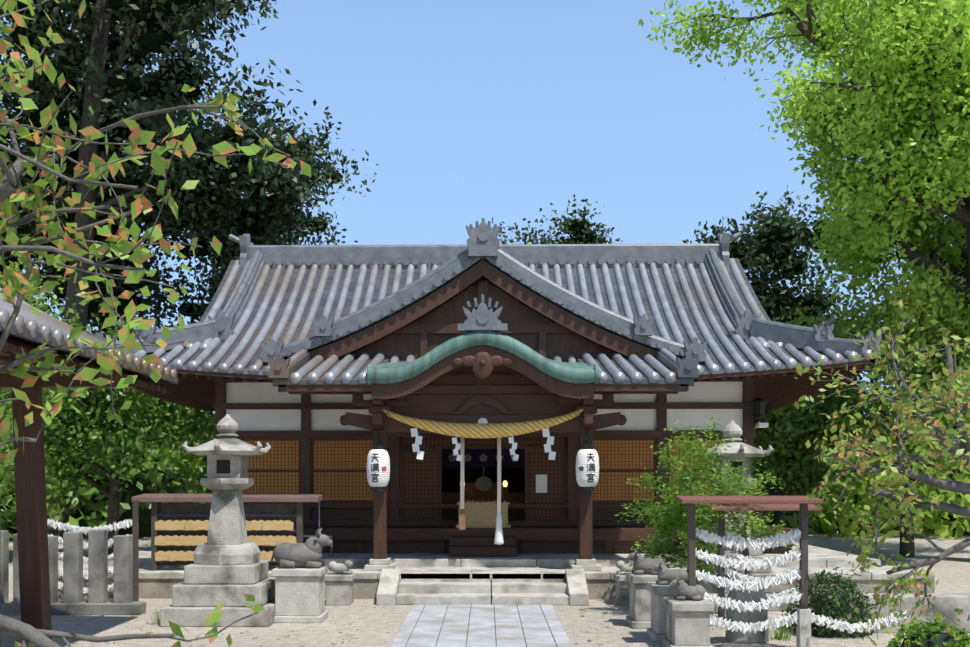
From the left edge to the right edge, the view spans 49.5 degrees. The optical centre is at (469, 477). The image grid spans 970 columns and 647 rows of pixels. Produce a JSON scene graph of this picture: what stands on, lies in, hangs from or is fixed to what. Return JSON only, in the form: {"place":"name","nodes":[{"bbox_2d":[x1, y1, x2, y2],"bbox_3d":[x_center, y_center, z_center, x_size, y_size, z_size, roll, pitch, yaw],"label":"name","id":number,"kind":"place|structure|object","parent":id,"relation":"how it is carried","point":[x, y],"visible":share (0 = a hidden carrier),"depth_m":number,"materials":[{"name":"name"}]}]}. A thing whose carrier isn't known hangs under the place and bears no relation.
{"place":"outdoors","nodes":[
{"label":"outdoors","id":0,"kind":"place"},
{"bbox_2d":[0,62,189,319],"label":"pine tree","id":1,"kind":"object","parent":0,"point":[22,228],"depth_m":32.78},
{"bbox_2d":[104,100,377,338],"bbox_3d":[-7.370,-4.773,33.431,9.131,13.162,8.705,0,0,1],"label":"pine tree","id":2,"kind":"object","parent":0,"point":[274,237],"depth_m":31.83,"materials":[{"name":"plant"}]},
{"bbox_2d":[0,0,951,424],"label":"sky","id":3,"kind":"structure","parent":0,"point":[467,112],"materials":[{"name":"blue"}]},
{"bbox_2d":[284,259,679,358],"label":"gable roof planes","id":4,"kind":"object","parent":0,"point":[525,286],"visible":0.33,"depth_m":17.58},
{"bbox_2d":[285,260,681,360],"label":"wood gable boards","id":5,"kind":"object","parent":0,"point":[527,326],"visible":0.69,"depth_m":17.69,"materials":[{"name":"wood"}]},
{"bbox_2d":[226,382,742,430],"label":"hall plaster walls","id":6,"kind":"structure","parent":0,"point":[321,419],"depth_m":18.68,"materials":[{"name":"paint"}]},
{"bbox_2d":[0,534,969,646],"bbox_3d":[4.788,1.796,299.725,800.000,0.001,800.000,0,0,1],"label":"gravel ground","id":7,"kind":"structure","parent":0,"point":[369,626],"depth_m":12.71,"materials":[{"name":"gravel"}]},
{"bbox_2d":[0,530,145,614],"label":"stone fence","id":8,"kind":"object","parent":7,"relation":"on","point":[97,603],"visible":0.81,"depth_m":13.71,"materials":[{"name":"stone"}]},
{"bbox_2d":[47,519,131,593],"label":"paper fortunes","id":9,"kind":"object","parent":8,"relation":"hanging from","point":[127,523],"visible":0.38,"depth_m":15.14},
{"bbox_2d":[0,333,171,638],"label":"pavilion frame","id":10,"kind":"structure","parent":7,"relation":"on","point":[32,537],"depth_m":11.42,"materials":[{"name":"wood"}]},
{"bbox_2d":[0,288,176,380],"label":"temizuya roof tiles","id":11,"kind":"object","parent":10,"relation":"on","point":[48,326],"visible":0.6,"depth_m":10.06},
{"bbox_2d":[0,322,177,383],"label":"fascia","id":12,"kind":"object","parent":10,"relation":"on","point":[39,339],"visible":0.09,"depth_m":9.00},
{"bbox_2d":[0,418,180,540],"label":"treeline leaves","id":13,"kind":"object","parent":7,"relation":"on","point":[84,497],"visible":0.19,"depth_m":29.42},
{"bbox_2d":[0,447,187,536],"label":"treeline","id":14,"kind":"object","parent":7,"relation":"on","point":[144,527],"visible":0.2,"depth_m":31.53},
{"bbox_2d":[132,500,138,600],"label":"omikuji rack posts","id":15,"kind":"object","parent":7,"relation":"on","point":[135,518],"visible":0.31,"depth_m":15.11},
{"bbox_2d":[0,0,310,646],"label":"plum tree","id":16,"kind":"object","parent":7,"relation":"on","point":[138,257],"depth_m":3.84,"materials":[{"name":"plant"}]},
{"bbox_2d":[0,0,349,538],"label":"tall pine tree","id":17,"kind":"object","parent":7,"relation":"on","point":[187,18],"depth_m":29.26,"materials":[{"name":"plant"}]},
{"bbox_2d":[0,139,147,299],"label":"tree","id":18,"kind":"object","parent":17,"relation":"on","point":[21,268],"depth_m":33.18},
{"bbox_2d":[0,0,287,321],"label":"leaves","id":19,"kind":"object","parent":17,"relation":"on","point":[151,39],"visible":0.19,"depth_m":29.17,"materials":[{"name":"plant"}]},
{"bbox_2d":[140,141,342,321],"bbox_3d":[-7.253,-6.192,33.415,6.994,8.275,6.639,0,0,1],"label":"tree","id":20,"kind":"object","parent":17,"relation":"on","point":[301,145],"visible":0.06,"depth_m":32.31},
{"bbox_2d":[160,560,274,626],"bbox_3d":[-3.045,1.437,13.214,1.300,0.717,1.300,0,0,1],"label":"stone lantern base","id":21,"kind":"object","parent":7,"relation":"on","point":[201,592],"visible":0.71,"depth_m":12.68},
{"bbox_2d":[182,414,270,564],"bbox_3d":[-3.045,0.141,13.214,0.990,1.870,1.138,0,0,1],"label":"stone lantern","id":22,"kind":"object","parent":21,"relation":"on","point":[227,543],"visible":1,"depth_m":13.01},
{"bbox_2d":[216,460,229,473],"bbox_3d":[-3.048,-0.129,13.010,0.170,0.170,0.008,0,0,1],"label":"lantern window","id":23,"kind":"structure","parent":22,"relation":"attached to","point":[222,466],"depth_m":13.01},
{"bbox_2d":[151,502,302,570],"bbox_3d":[-3.648,1.086,15.824,2.280,1.420,0.090,0,0,1],"label":"ema rack","id":24,"kind":"object","parent":7,"relation":"on","point":[292,512],"visible":0.42,"depth_m":15.83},
{"bbox_2d":[154,520,295,560],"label":"ema plaques","id":25,"kind":"object","parent":24,"relation":"hanging from","point":[185,525],"visible":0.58,"depth_m":15.77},
{"bbox_2d":[132,494,323,501],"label":"rack roof","id":26,"kind":"structure","parent":24,"relation":"on","point":[246,497],"depth_m":15.70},
{"bbox_2d":[272,566,327,622],"bbox_3d":[-2.125,1.466,13.199,0.620,0.660,0.580,0,0,1],"label":"stone pedestal","id":27,"kind":"object","parent":7,"relation":"on","point":[299,595],"visible":0.85,"depth_m":12.95,"materials":[{"name":"stone"}]},
{"bbox_2d":[271,528,332,567],"bbox_3d":[-2.110,0.895,13.199,0.790,0.505,0.389,0,0,1],"label":"ox statue","id":28,"kind":"object","parent":27,"relation":"on","point":[307,553],"visible":0.98,"depth_m":13.08,"materials":[{"name":"stone"}]},
{"bbox_2d":[325,573,355,604],"bbox_3d":[-1.838,1.586,14.895,0.400,0.420,0.460,0,0,1],"label":"stone pedestal","id":29,"kind":"object","parent":7,"relation":"on","point":[339,589],"visible":0.92,"depth_m":14.70,"materials":[{"name":"stone"}]},
{"bbox_2d":[328,560,352,574],"bbox_3d":[-1.832,1.276,14.895,0.361,0.200,0.171,0,0,1],"label":"ox statue","id":30,"kind":"object","parent":29,"relation":"on","point":[337,568],"visible":1,"depth_m":14.84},
{"bbox_2d":[10,600,792,646],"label":"ground pebbles","id":31,"kind":"object","parent":7,"relation":"on","point":[387,632],"visible":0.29,"depth_m":12.10,"materials":[{"name":"stone"}]},
{"bbox_2d":[69,605,859,646],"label":"fallen leaves","id":32,"kind":"object","parent":7,"relation":"on","point":[392,630],"visible":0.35,"depth_m":11.87,"materials":[{"name":"brown plant"}]},
{"bbox_2d":[149,602,793,640],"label":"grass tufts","id":33,"kind":"object","parent":7,"relation":"on","point":[780,637],"visible":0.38,"depth_m":11.63,"materials":[{"name":"green plant"}]},
{"bbox_2d":[389,605,572,646],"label":"stone path slabs","id":34,"kind":"structure","parent":7,"relation":"on","point":[506,623],"depth_m":12.45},
{"bbox_2d":[376,569,588,605],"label":"stone steps","id":35,"kind":"structure","parent":7,"relation":"on","point":[395,589],"depth_m":15.06,"materials":[{"name":"stone"}]},
{"bbox_2d":[58,578,934,598],"bbox_3d":[0.279,1.646,20.856,13.200,0.300,10.810,0,0,1],"label":"stone base","id":36,"kind":"object","parent":7,"relation":"on","point":[363,589],"depth_m":15.48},
{"bbox_2d":[449,536,516,556],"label":"wooden step","id":37,"kind":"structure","parent":36,"relation":"on","point":[473,546],"depth_m":17.19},
{"bbox_2d":[288,365,677,432],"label":"kohai beam brackets","id":38,"kind":"object","parent":36,"relation":"on","point":[466,394],"visible":0.71,"depth_m":15.91,"materials":[{"name":"wood"}]},
{"bbox_2d":[371,432,385,509],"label":"chochin hanger caps","id":39,"kind":"object","parent":38,"relation":"hanging from","point":[378,489],"visible":0.88,"depth_m":15.63,"materials":[{"name":"black paint"}]},
{"bbox_2d":[366,449,389,486],"bbox_3d":[-1.365,-0.134,15.702,0.356,0.560,0.356,0,0,1],"label":"paper lantern","id":40,"kind":"object","parent":39,"relation":"attached to","point":[383,459],"visible":0.83,"depth_m":15.57,"materials":[{"name":"white"}]},
{"bbox_2d":[371,454,378,481],"bbox_3d":[-1.401,-0.135,15.540,0.130,0.422,0.032,0,0,12],"label":"lettering","id":41,"kind":"object","parent":40,"relation":"attached to","point":[375,467],"visible":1,"depth_m":15.53,"materials":[{"name":"black"}]},
{"bbox_2d":[371,346,593,398],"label":"karahafu carved boards","id":42,"kind":"object","parent":38,"relation":"attached to","point":[482,361],"visible":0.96,"depth_m":15.28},
{"bbox_2d":[367,331,597,384],"bbox_3d":[0.208,-1.927,16.472,3.340,1.145,2.580,0,0,1],"label":"karahafu copper roof band","id":43,"kind":"object","parent":38,"relation":"attached to","point":[568,372],"visible":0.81,"depth_m":15.20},
{"bbox_2d":[458,294,507,331],"bbox_3d":[0.208,-2.384,16.464,0.720,0.530,2.614,0,0,1],"label":"gable ornament","id":44,"kind":"object","parent":43,"relation":"on","point":[482,317],"visible":0.98,"depth_m":15.19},
{"bbox_2d":[382,409,583,437],"bbox_3d":[0.197,-0.817,15.802,3.166,0.470,0.224,0,0,1],"label":"shimenawa rope","id":45,"kind":"object","parent":38,"relation":"attached to","point":[482,430],"visible":0.94,"depth_m":15.73,"materials":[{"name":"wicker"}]},
{"bbox_2d":[411,427,555,460],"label":"paper streamers","id":46,"kind":"object","parent":45,"relation":"hanging from","point":[420,454],"visible":0.94,"depth_m":15.78,"materials":[{"name":"white"}]},
{"bbox_2d":[278,384,688,391],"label":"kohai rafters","id":47,"kind":"object","parent":38,"relation":"on","point":[597,388],"visible":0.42,"depth_m":15.39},
{"bbox_2d":[267,350,699,386],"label":"kohai tile surfaces","id":48,"kind":"object","parent":47,"relation":"on","point":[685,369],"visible":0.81,"depth_m":15.38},
{"bbox_2d":[288,348,680,383],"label":"roof tiles","id":49,"kind":"object","parent":48,"relation":"on","point":[348,375],"visible":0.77,"depth_m":16.07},
{"bbox_2d":[580,430,594,509],"bbox_3d":[1.755,-0.108,15.652,0.220,1.187,0.220,0,0,43],"label":"lantern holder","id":50,"kind":"object","parent":38,"relation":"hanging from","point":[587,489],"visible":0.92,"depth_m":15.58,"materials":[{"name":"black paint"}]},
{"bbox_2d":[576,449,598,486],"bbox_3d":[1.755,-0.134,15.652,0.356,0.560,0.356,0,0,1],"label":"paper lantern","id":51,"kind":"object","parent":50,"relation":"attached to","point":[582,458],"visible":0.92,"depth_m":15.52,"materials":[{"name":"white"}]},
{"bbox_2d":[587,454,594,481],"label":"chochin ink characters","id":52,"kind":"object","parent":51,"relation":"attached to","point":[592,467],"visible":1,"depth_m":15.48,"materials":[{"name":"black"}]},
{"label":"suzu bells","id":53,"kind":"object","parent":38,"relation":"attached to","visible":0},
{"bbox_2d":[460,437,500,513],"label":"bell ropes","id":54,"kind":"object","parent":53,"relation":"hanging from","point":[462,464],"visible":0.67,"depth_m":16.24,"materials":[{"name":"fabric"}]},
{"bbox_2d":[459,509,464,529],"bbox_3d":[-0.115,0.656,16.267,0.100,0.320,0.100,0,0,1],"label":"bell rope handle","id":55,"kind":"object","parent":54,"relation":"hanging from","point":[461,520],"visible":0.98,"depth_m":16.22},
{"bbox_2d":[494,513,503,544],"bbox_3d":[0.455,0.801,16.258,0.150,0.490,0.143,0,0,1],"label":"bell rope tassel","id":56,"kind":"object","parent":54,"relation":"hanging from","point":[499,539],"visible":0.94,"depth_m":16.21,"materials":[{"name":"white fabric"}]},
{"bbox_2d":[58,542,934,579],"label":"platform kerb stones","id":57,"kind":"object","parent":36,"relation":"on","point":[820,559],"visible":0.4,"depth_m":16.39,"materials":[{"name":"stone"}]},
{"bbox_2d":[364,558,601,570],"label":"pillar base stones","id":58,"kind":"object","parent":57,"relation":"on","point":[592,564],"visible":0.92,"depth_m":15.79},
{"bbox_2d":[373,413,591,558],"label":"porch pillars","id":59,"kind":"structure","parent":58,"relation":"on","point":[380,533],"depth_m":15.89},
{"bbox_2d":[216,381,777,553],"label":"wooden pillars","id":60,"kind":"structure","parent":36,"relation":"on","point":[395,452],"depth_m":18.55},
{"bbox_2d":[242,437,724,515],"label":"lattice panels","id":61,"kind":"object","parent":60,"relation":"attached to","point":[434,472],"visible":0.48,"depth_m":18.67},
{"bbox_2d":[536,475,546,492],"bbox_3d":[1.273,0.116,18.636,0.200,0.320,0.006,0,0,1],"label":"notice paper","id":62,"kind":"object","parent":61,"relation":"attached to","point":[541,483],"visible":1,"depth_m":18.63,"materials":[{"name":"white paper"}]},
{"bbox_2d":[442,449,524,466],"bbox_3d":[0.265,-0.364,19.971,2.400,0.360,0.020,0,0,1],"label":"curtain","id":63,"kind":"object","parent":60,"relation":"hanging from","point":[490,454],"visible":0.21,"depth_m":19.96,"materials":[{"name":"purple fabric"}]},
{"bbox_2d":[448,454,518,460],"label":"interior curtain crests","id":64,"kind":"object","parent":63,"relation":"attached to","point":[466,458],"visible":0.56,"depth_m":19.96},
{"bbox_2d":[475,467,491,491],"bbox_3d":[0.281,-0.408,20.961,0.340,1.393,0.166,0,0,1],"label":"gong","id":65,"kind":"object","parent":60,"relation":"attached to","point":[483,483],"visible":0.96,"depth_m":20.90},
{"bbox_2d":[236,437,742,519],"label":"lattice frames","id":66,"kind":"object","parent":60,"relation":"attached to","point":[367,513],"visible":0.48,"depth_m":18.67,"materials":[{"name":"wood"}]},
{"bbox_2d":[141,258,862,371],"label":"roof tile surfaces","id":67,"kind":"object","parent":60,"relation":"on","point":[349,298],"visible":0.21,"depth_m":20.25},
{"bbox_2d":[260,218,706,362],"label":"gable ridge tiles","id":68,"kind":"object","parent":67,"relation":"on","point":[482,241],"visible":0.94,"depth_m":17.43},
{"bbox_2d":[86,232,884,355],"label":"roof ridges ornaments","id":69,"kind":"object","parent":67,"relation":"on","point":[745,324],"visible":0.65,"depth_m":21.52},
{"bbox_2d":[134,258,873,375],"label":"round roof tiles","id":70,"kind":"object","parent":67,"relation":"on","point":[759,344],"visible":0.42,"depth_m":19.82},
{"bbox_2d":[167,357,875,375],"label":"roof eaves","id":71,"kind":"object","parent":67,"relation":"attached to","point":[703,373],"depth_m":16.93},
{"bbox_2d":[750,382,767,421],"bbox_3d":[5.017,-1.309,18.234,0.275,0.690,0.316,0,0,1],"label":"hanging lantern","id":72,"kind":"object","parent":67,"relation":"hanging from","point":[758,409],"visible":1,"depth_m":18.16,"materials":[{"name":"grey"}]},
{"bbox_2d":[213,378,795,552],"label":"horizontal beams","id":73,"kind":"structure","parent":36,"relation":"on","point":[426,536],"depth_m":18.50,"materials":[{"name":"brown wood"}]},
{"bbox_2d":[442,483,524,519],"bbox_3d":[0.291,0.491,21.611,1.800,0.750,0.700,0,0,1],"label":"altar table","id":74,"kind":"object","parent":73,"relation":"on","point":[472,492],"visible":0.43,"depth_m":21.27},
{"bbox_2d":[456,500,510,527],"bbox_3d":[0.234,0.631,18.112,0.940,0.470,0.520,0,0,1],"label":"offering box","id":75,"kind":"object","parent":73,"relation":"on","point":[481,514],"visible":0.77,"depth_m":17.88,"materials":[{"name":"brown wood"}]},
{"bbox_2d":[303,501,700,556],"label":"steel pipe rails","id":76,"kind":"object","parent":7,"relation":"on","point":[331,547],"visible":0.31,"depth_m":16.98,"materials":[{"name":"grey"}]},
{"bbox_2d":[161,397,965,502],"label":"treeline leaves","id":77,"kind":"object","parent":7,"relation":"on","point":[190,491],"depth_m":45.14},
{"bbox_2d":[613,573,628,605],"bbox_3d":[2.252,1.586,14.829,0.400,0.420,0.460,0,0,1],"label":"stone pedestal","id":78,"kind":"object","parent":7,"relation":"on","point":[621,590],"visible":0.56,"depth_m":14.63,"materials":[{"name":"stone"}]},
{"bbox_2d":[616,560,633,574],"bbox_3d":[2.246,1.276,14.829,0.361,0.200,0.171,0,0,1],"label":"animal statue","id":79,"kind":"object","parent":78,"relation":"on","point":[620,564],"visible":0.58,"depth_m":14.78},
{"bbox_2d":[626,572,657,628],"bbox_3d":[2.148,1.486,12.730,0.440,0.620,0.580,0,0,1],"label":"stone pedestal","id":80,"kind":"object","parent":7,"relation":"on","point":[639,617],"visible":0.56,"depth_m":12.48,"materials":[{"name":"stone"}]},
{"bbox_2d":[627,549,665,574],"bbox_3d":[2.146,1.026,12.730,0.490,0.313,0.241,0,0,1],"label":"ox statue","id":81,"kind":"object","parent":80,"relation":"on","point":[642,565],"visible":0.88,"depth_m":12.66,"materials":[{"name":"stone"}]},
{"bbox_2d":[647,582,687,642],"bbox_3d":[2.231,1.496,11.678,0.440,0.600,0.580,0,0,1],"label":"stone pedestal","id":82,"kind":"object","parent":7,"relation":"on","point":[657,632],"visible":0.54,"depth_m":11.43,"materials":[{"name":"stone"}]},
{"bbox_2d":[651,560,687,584],"bbox_3d":[2.231,1.063,11.678,0.434,0.278,0.214,0,0,1],"label":"ox statue","id":83,"kind":"object","parent":82,"relation":"on","point":[666,576],"visible":0.88,"depth_m":11.62,"materials":[{"name":"stone"}]},
{"bbox_2d":[662,597,713,646],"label":"stone pedestal","id":84,"kind":"object","parent":7,"relation":"on","point":[688,623],"visible":0.94,"depth_m":10.68,"materials":[{"name":"stone"}]},
{"bbox_2d":[669,576,705,600],"bbox_3d":[2.271,1.155,10.928,0.395,0.252,0.195,0,0,1],"label":"ox statue","id":85,"kind":"object","parent":84,"relation":"on","point":[684,591],"visible":0.96,"depth_m":10.87,"materials":[{"name":"stone"}]},
{"bbox_2d":[615,413,798,582],"bbox_3d":[3.290,0.498,13.984,2.653,2.608,3.081,0,0,35],"label":"bush","id":86,"kind":"object","parent":7,"relation":"on","point":[670,516],"depth_m":13.59,"materials":[{"name":"plant"}]},
{"bbox_2d":[718,511,724,625],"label":"omikuji rack posts","id":87,"kind":"object","parent":7,"relation":"on","point":[721,552],"visible":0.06,"depth_m":12.68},
{"bbox_2d":[687,555,791,610],"bbox_3d":[3.680,1.437,14.705,1.300,0.717,1.300,0,0,1],"label":"stone lantern base","id":88,"kind":"object","parent":7,"relation":"on","point":[711,589],"visible":0.12,"depth_m":14.17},
{"bbox_2d":[695,420,773,555],"bbox_3d":[3.680,0.141,14.705,0.990,1.870,1.138,0,0,1],"label":"stone lantern","id":89,"kind":"object","parent":88,"relation":"on","point":[733,429],"visible":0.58,"depth_m":14.50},
{"bbox_2d":[688,504,807,608],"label":"rack posts","id":90,"kind":"object","parent":7,"relation":"on","point":[803,548],"visible":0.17,"depth_m":10.89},
{"bbox_2d":[675,496,822,503],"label":"rack roof","id":91,"kind":"structure","parent":90,"relation":"on","point":[742,499],"depth_m":10.73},
{"bbox_2d":[723,530,798,599],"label":"paper fortunes","id":92,"kind":"object","parent":90,"relation":"attached to","point":[734,574],"visible":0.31,"depth_m":12.69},
{"bbox_2d":[707,504,820,510],"bbox_3d":[3.547,0.363,12.687,1.280,0.074,0.360,0,0,1],"label":"crossbeam","id":93,"kind":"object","parent":90,"relation":"on","point":[765,507],"depth_m":12.52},
{"bbox_2d":[696,530,903,624],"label":"fortune strip ropes","id":94,"kind":"object","parent":90,"relation":"attached to","point":[763,581],"visible":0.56,"depth_m":10.91,"materials":[{"name":"white fabric"}]},
{"bbox_2d":[796,608,810,646],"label":"stone stub","id":95,"kind":"object","parent":7,"relation":"on","point":[803,632],"visible":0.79,"depth_m":10.85,"materials":[{"name":"stone"}]},
{"bbox_2d":[781,567,878,638],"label":"round shrub leaves","id":96,"kind":"object","parent":7,"relation":"on","point":[821,580],"visible":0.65,"depth_m":11.88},
{"bbox_2d":[753,370,914,526],"bbox_3d":[7.795,-0.563,25.596,5.805,4.735,5.519,0,0,1],"label":"tree","id":97,"kind":"object","parent":7,"relation":"on","point":[794,451],"depth_m":24.52,"materials":[{"name":"plant"}]},
{"bbox_2d":[808,592,859,637],"bbox_3d":[4.138,1.796,12.098,0.720,0.940,0.685,0,0,1],"label":"bush","id":98,"kind":"object","parent":7,"relation":"on","point":[836,633],"visible":0.23,"depth_m":11.87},
{"bbox_2d":[725,588,969,643],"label":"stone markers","id":99,"kind":"object","parent":7,"relation":"on","point":[945,602],"visible":0.54,"depth_m":12.07,"materials":[{"name":"stone"}]},
{"bbox_2d":[769,451,969,539],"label":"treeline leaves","id":100,"kind":"object","parent":7,"relation":"on","point":[940,526],"visible":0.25,"depth_m":30.95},
{"bbox_2d":[769,458,969,533],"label":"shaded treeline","id":101,"kind":"object","parent":7,"relation":"on","point":[820,530],"depth_m":33.17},
{"bbox_2d":[773,246,969,556],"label":"tree","id":102,"kind":"object","parent":7,"relation":"on","point":[918,299],"depth_m":22.09,"materials":[{"name":"plant"}]},
{"bbox_2d":[794,300,969,645],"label":"tree","id":103,"kind":"object","parent":7,"relation":"on","point":[861,558],"depth_m":8.41,"materials":[{"name":"plant"}]},
{"bbox_2d":[886,618,969,646],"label":"shrub leaves","id":104,"kind":"object","parent":7,"relation":"on","point":[930,626],"visible":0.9,"depth_m":10.91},
{"bbox_2d":[900,631,960,646],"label":"low shrub","id":105,"kind":"object","parent":7,"relation":"on","point":[944,637],"visible":0.52,"depth_m":10.86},
{"bbox_3d":[-12.019,-1.250,22.447,5.346,6.115,4.910,0,0,1],"label":"back left tree trunk and branches","id":106,"kind":"object","parent":7,"relation":"on","visible":0},
{"bbox_2d":[0,253,64,453],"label":"tree","id":107,"kind":"object","parent":106,"relation":"on","point":[30,302],"visible":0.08,"depth_m":22.75,"materials":[{"name":"green plant"}]},
{"bbox_2d":[0,276,215,554],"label":"tree","id":108,"kind":"object","parent":106,"relation":"on","point":[58,466],"depth_m":22.56,"materials":[{"name":"plant"}]},
{"bbox_2d":[154,410,215,502],"bbox_3d":[-5.695,-0.410,27.744,4.100,4.431,4.942,0,0,33],"label":"tree","id":109,"kind":"object","parent":106,"relation":"on","point":[196,465],"depth_m":26.55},
{"bbox_2d":[136,364,871,410],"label":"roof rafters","id":110,"kind":"object","parent":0,"point":[199,391],"visible":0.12,"depth_m":19.38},
{"bbox_2d":[134,359,874,401],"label":"roof eave fascia","id":111,"kind":"structure","parent":110,"relation":"attached to","point":[707,376],"depth_m":16.95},
{"bbox_2d":[492,194,622,243],"bbox_3d":[3.405,-3.734,36.539,6.771,11.075,6.792,0,0,1],"label":"tree","id":112,"kind":"object","parent":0,"point":[599,239],"depth_m":34.67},
{"bbox_2d":[562,218,596,243],"bbox_3d":[3.570,-4.675,36.663,5.364,7.782,5.060,0,0,1],"label":"tree","id":113,"kind":"object","parent":112,"relation":"attached to","point":[578,224],"visible":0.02,"depth_m":34.61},
{"bbox_2d":[682,185,868,523],"bbox_3d":[8.879,-3.560,31.405,6.464,10.732,5.782,0,0,1],"label":"tree","id":114,"kind":"object","parent":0,"point":[755,267],"depth_m":30.03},
{"bbox_2d":[715,217,839,325],"bbox_3d":[8.954,-4.136,31.412,4.846,7.745,4.425,0,0,1],"label":"tree","id":115,"kind":"object","parent":114,"relation":"attached to","point":[775,230],"visible":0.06,"depth_m":30.01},
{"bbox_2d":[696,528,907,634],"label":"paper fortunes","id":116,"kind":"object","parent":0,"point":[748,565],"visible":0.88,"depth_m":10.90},
{"bbox_2d":[638,0,969,353],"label":"camphor tree","id":117,"kind":"object","parent":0,"point":[891,65],"depth_m":21.16,"materials":[{"name":"plant"}]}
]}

